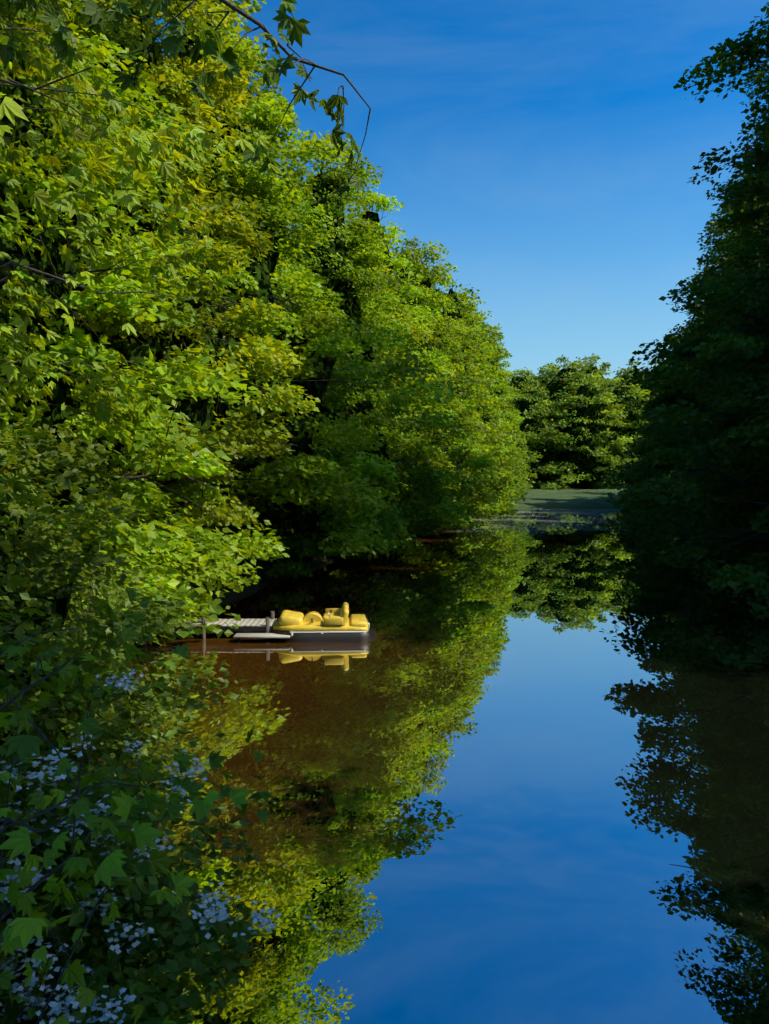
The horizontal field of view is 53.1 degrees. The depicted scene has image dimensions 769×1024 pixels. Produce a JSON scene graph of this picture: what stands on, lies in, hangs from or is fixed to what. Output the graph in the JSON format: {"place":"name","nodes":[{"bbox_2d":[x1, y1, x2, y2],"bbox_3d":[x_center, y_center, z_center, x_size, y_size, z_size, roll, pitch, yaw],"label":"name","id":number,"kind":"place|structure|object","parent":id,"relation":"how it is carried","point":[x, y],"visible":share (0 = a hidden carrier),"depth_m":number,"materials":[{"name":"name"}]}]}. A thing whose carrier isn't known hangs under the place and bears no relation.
{"place":"outdoors","nodes":[
{"label":"outdoors","id":0,"kind":"place"},
{"bbox_2d":[14,0,768,386],"label":"sky","id":1,"kind":"structure","parent":0,"point":[551,147],"materials":[{"name":"blue"}]},
{"bbox_2d":[23,509,768,1023],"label":"pond water","id":2,"kind":"structure","parent":0,"point":[511,769],"depth_m":11.02,"materials":[{"name":"blue liquid"}]},
{"bbox_2d":[143,611,289,641],"bbox_3d":[-4.670,3.740,21.278,4.291,1.740,1.560,0,3,0],"label":"dock","id":3,"kind":"object","parent":2,"relation":"in","point":[257,625],"visible":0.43,"depth_m":21.04,"materials":[{"name":"grey wood"}]},
{"bbox_2d":[273,602,374,641],"bbox_3d":[-1.665,3.106,21.425,2.808,0.983,1.643,0,3,-3],"label":"pedal boat","id":4,"kind":"object","parent":2,"relation":"on","point":[335,625],"visible":0.94,"depth_m":20.74,"materials":[{"name":"yellow plastic"}]},
{"bbox_2d":[176,482,629,609],"bbox_3d":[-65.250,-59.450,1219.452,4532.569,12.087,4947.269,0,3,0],"label":"ground","id":5,"kind":"structure","parent":0,"point":[575,497],"depth_m":100.54,"materials":[{"name":"green plant"}]},
{"bbox_2d":[0,615,97,1007],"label":"shrub","id":6,"kind":"object","parent":5,"relation":"on","point":[18,631],"visible":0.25,"depth_m":6.19,"materials":[{"name":"green plant"}]},
{"bbox_2d":[0,318,138,769],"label":"shrub","id":7,"kind":"object","parent":5,"relation":"on","point":[34,697],"visible":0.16,"depth_m":10.91,"materials":[{"name":"green plant"}]},
{"bbox_2d":[0,356,138,660],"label":"shrub","id":8,"kind":"object","parent":5,"relation":"on","point":[87,471],"visible":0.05,"depth_m":13.37,"materials":[{"name":"green plant"}]},
{"bbox_2d":[27,440,148,665],"bbox_3d":[-8.437,0.154,16.631,7.304,6.948,7.611,0,3,0],"label":"shrub","id":9,"kind":"object","parent":5,"relation":"on","point":[89,548],"depth_m":15.99,"materials":[{"name":"green plant"}]},
{"bbox_2d":[0,420,245,811],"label":"shrub","id":10,"kind":"object","parent":5,"relation":"on","point":[15,559],"visible":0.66,"depth_m":9.55,"materials":[{"name":"green plant"}]},
{"bbox_2d":[0,473,273,1023],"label":"bush","id":11,"kind":"object","parent":5,"relation":"on","point":[36,923],"visible":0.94,"depth_m":4.59,"materials":[{"name":"green plant"}]},
{"bbox_2d":[0,659,280,1023],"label":"shrub","id":12,"kind":"object","parent":5,"relation":"on","point":[141,908],"visible":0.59,"depth_m":6.19,"materials":[{"name":"green plant"}]},
{"bbox_2d":[0,0,289,645],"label":"tree","id":13,"kind":"object","parent":5,"relation":"on","point":[76,347],"visible":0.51,"depth_m":15.65,"materials":[{"name":"green plant"}]},
{"bbox_2d":[109,469,209,615],"bbox_3d":[-8.325,0.176,21.145,7.243,6.411,6.816,0,3,0],"label":"shrub","id":14,"kind":"object","parent":5,"relation":"on","point":[153,516],"depth_m":21.38,"materials":[{"name":"green plant"}]},
{"bbox_2d":[0,0,370,443],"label":"chestnut tree","id":15,"kind":"object","parent":5,"relation":"on","point":[55,16],"visible":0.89,"depth_m":11.35,"materials":[{"name":"green plant"}]},
{"bbox_2d":[22,0,386,597],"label":"tree","id":16,"kind":"object","parent":5,"relation":"on","point":[164,343],"visible":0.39,"depth_m":21.41,"materials":[{"name":"green plant"}]},
{"bbox_2d":[138,131,436,578],"bbox_3d":[-5.475,-8.619,35.309,16.513,23.126,17.915,0,3,0],"label":"tree","id":17,"kind":"object","parent":5,"relation":"on","point":[305,524],"visible":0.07,"depth_m":32.53,"materials":[{"name":"green plant"}]},
{"bbox_2d":[135,0,465,573],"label":"tree","id":18,"kind":"object","parent":5,"relation":"on","point":[279,199],"visible":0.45,"depth_m":27.00,"materials":[{"name":"green plant"}]},
{"bbox_2d":[270,166,473,550],"bbox_3d":[-3.250,-9.074,46.325,14.792,22.535,15.093,-1,3,-17],"label":"tree","id":19,"kind":"object","parent":5,"relation":"on","point":[403,489],"visible":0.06,"depth_m":43.94,"materials":[{"name":"green plant"}]},
{"bbox_2d":[272,134,474,559],"bbox_3d":[-3.296,-8.934,42.148,15.974,22.618,15.445,0,3,0],"label":"tree","id":20,"kind":"object","parent":5,"relation":"on","point":[334,264],"visible":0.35,"depth_m":40.33,"materials":[{"name":"green plant"}]},
{"bbox_2d":[334,224,470,537],"bbox_3d":[-2.294,-8.747,51.904,16.758,21.236,17.804,0,3,0],"label":"tree","id":21,"kind":"object","parent":5,"relation":"on","point":[434,458],"visible":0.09,"depth_m":50.26,"materials":[{"name":"green plant"}]},
{"bbox_2d":[345,171,495,530],"bbox_3d":[-1.238,-11.955,58.360,16.689,27.441,14.460,-1,3,-19],"label":"tree","id":22,"kind":"object","parent":5,"relation":"on","point":[473,461],"visible":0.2,"depth_m":56.96,"materials":[{"name":"green plant"}]},
{"bbox_2d":[391,246,506,519],"bbox_3d":[3.025,-10.583,65.525,15.898,23.671,16.696,-1,3,-21],"label":"tree","id":23,"kind":"object","parent":5,"relation":"on","point":[416,263],"visible":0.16,"depth_m":64.14,"materials":[{"name":"green plant"}]},
{"bbox_2d":[399,236,518,510],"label":"tree","id":24,"kind":"object","parent":5,"relation":"on","point":[439,340],"visible":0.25,"depth_m":70.46,"materials":[{"name":"green plant"}]},
{"bbox_2d":[430,260,517,515],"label":"tree","id":25,"kind":"object","parent":5,"relation":"on","point":[459,312],"visible":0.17,"depth_m":84.94,"materials":[{"name":"green plant"}]},
{"bbox_2d":[430,274,518,512],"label":"tree","id":26,"kind":"object","parent":5,"relation":"on","point":[467,403],"visible":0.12,"depth_m":78.22,"materials":[{"name":"green plant"}]},
{"bbox_2d":[457,295,525,505],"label":"tree","id":27,"kind":"object","parent":5,"relation":"on","point":[490,411],"visible":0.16,"depth_m":92.32,"materials":[{"name":"green plant"}]},
{"bbox_2d":[462,295,531,505],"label":"tree","id":28,"kind":"object","parent":5,"relation":"on","point":[485,419],"visible":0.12,"depth_m":100.75,"materials":[{"name":"green plant"}]},
{"bbox_2d":[470,311,523,501],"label":"tree","id":29,"kind":"object","parent":5,"relation":"on","point":[500,421],"visible":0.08,"depth_m":109.79,"materials":[{"name":"green plant"}]},
{"bbox_2d":[468,299,532,492],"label":"tree","id":30,"kind":"object","parent":5,"relation":"on","point":[521,439],"visible":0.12,"depth_m":118.64,"materials":[{"name":"green plant"}]},
{"bbox_2d":[482,322,537,483],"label":"tree","id":31,"kind":"object","parent":5,"relation":"on","point":[514,418],"visible":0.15,"depth_m":128.50,"materials":[{"name":"green plant"}]},
{"bbox_2d":[504,386,519,404],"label":"tree","id":32,"kind":"object","parent":5,"relation":"on","point":[512,390],"visible":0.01,"depth_m":158.31,"materials":[{"name":"green plant"}]},
{"bbox_2d":[488,333,542,479],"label":"tree","id":33,"kind":"object","parent":5,"relation":"on","point":[519,425],"visible":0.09,"depth_m":137.97,"materials":[{"name":"green plant"}]},
{"bbox_2d":[508,401,534,487],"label":"tree","id":34,"kind":"object","parent":5,"relation":"on","point":[513,402],"visible":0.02,"depth_m":148.59,"materials":[{"name":"green plant"}]},
{"bbox_2d":[503,367,549,407],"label":"tree","id":35,"kind":"object","parent":5,"relation":"on","point":[516,381],"visible":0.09,"depth_m":165.41,"materials":[{"name":"green plant"}]},
{"bbox_2d":[504,379,573,489],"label":"tree","id":36,"kind":"object","parent":5,"relation":"on","point":[534,414],"visible":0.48,"depth_m":147.67,"materials":[{"name":"green plant"}]},
{"bbox_2d":[526,362,559,395],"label":"tree","id":37,"kind":"object","parent":5,"relation":"on","point":[547,366],"visible":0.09,"depth_m":172.97,"materials":[{"name":"green plant"}]},
{"bbox_2d":[538,355,608,433],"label":"tree","id":38,"kind":"object","parent":5,"relation":"on","point":[562,378],"visible":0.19,"depth_m":158.19,"materials":[{"name":"green plant"}]},
{"bbox_2d":[534,371,639,488],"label":"tree","id":39,"kind":"object","parent":5,"relation":"on","point":[592,447],"visible":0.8,"depth_m":146.00,"materials":[{"name":"green plant"}]},
{"bbox_2d":[576,353,621,390],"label":"tree","id":40,"kind":"object","parent":5,"relation":"on","point":[602,370],"visible":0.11,"depth_m":176.04,"materials":[{"name":"green plant"}]},
{"bbox_2d":[584,378,614,393],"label":"tree","id":41,"kind":"object","parent":5,"relation":"on","point":[609,391],"visible":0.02,"depth_m":165.81,"materials":[{"name":"green plant"}]},
{"bbox_2d":[568,377,653,488],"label":"tree","id":42,"kind":"object","parent":5,"relation":"on","point":[628,400],"visible":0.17,"depth_m":151.08,"materials":[{"name":"green plant"}]},
{"bbox_2d":[611,360,644,386],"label":"tree","id":43,"kind":"object","parent":5,"relation":"on","point":[625,371],"visible":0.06,"depth_m":175.16,"materials":[{"name":"green plant"}]},
{"bbox_2d":[637,377,655,399],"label":"tree","id":44,"kind":"object","parent":5,"relation":"on","point":[648,389],"depth_m":164.29,"materials":[{"name":"green plant"}]},
{"bbox_2d":[617,336,682,487],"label":"tree","id":45,"kind":"object","parent":5,"relation":"on","point":[647,430],"visible":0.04,"depth_m":107.58,"materials":[{"name":"green plant"}]},
{"bbox_2d":[631,345,685,486],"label":"tree","id":46,"kind":"object","parent":5,"relation":"on","point":[657,429],"depth_m":97.61,"materials":[{"name":"green plant"}]},
{"bbox_2d":[590,198,744,529],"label":"tree","id":47,"kind":"object","parent":5,"relation":"on","point":[713,224],"visible":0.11,"depth_m":65.55,"materials":[{"name":"green plant"}]},
{"bbox_2d":[644,313,700,478],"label":"tree","id":48,"kind":"object","parent":5,"relation":"on","point":[685,389],"depth_m":90.30,"materials":[{"name":"green plant"}]},
{"bbox_2d":[600,2,768,619],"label":"tree","id":49,"kind":"object","parent":5,"relation":"on","point":[741,425],"visible":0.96,"depth_m":28.82,"materials":[{"name":"green plant"}]},
{"bbox_2d":[618,170,763,524],"bbox_3d":[27.504,-11.991,57.962,18.991,27.690,17.213,0,3,0],"label":"tree","id":50,"kind":"object","parent":5,"relation":"on","point":[663,433],"visible":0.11,"depth_m":58.17,"materials":[{"name":"green plant"}]},
{"bbox_2d":[630,61,768,536],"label":"tree","id":51,"kind":"object","parent":5,"relation":"on","point":[707,326],"visible":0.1,"depth_m":51.38,"materials":[{"name":"green plant"}]},
{"bbox_2d":[664,133,768,556],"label":"tree","id":52,"kind":"object","parent":5,"relation":"on","point":[701,520],"visible":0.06,"depth_m":41.73,"materials":[{"name":"green plant"}]},
{"bbox_2d":[677,78,768,561],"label":"tree","id":53,"kind":"object","parent":5,"relation":"on","point":[760,227],"visible":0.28,"depth_m":35.07,"materials":[{"name":"green plant"}]}
]}

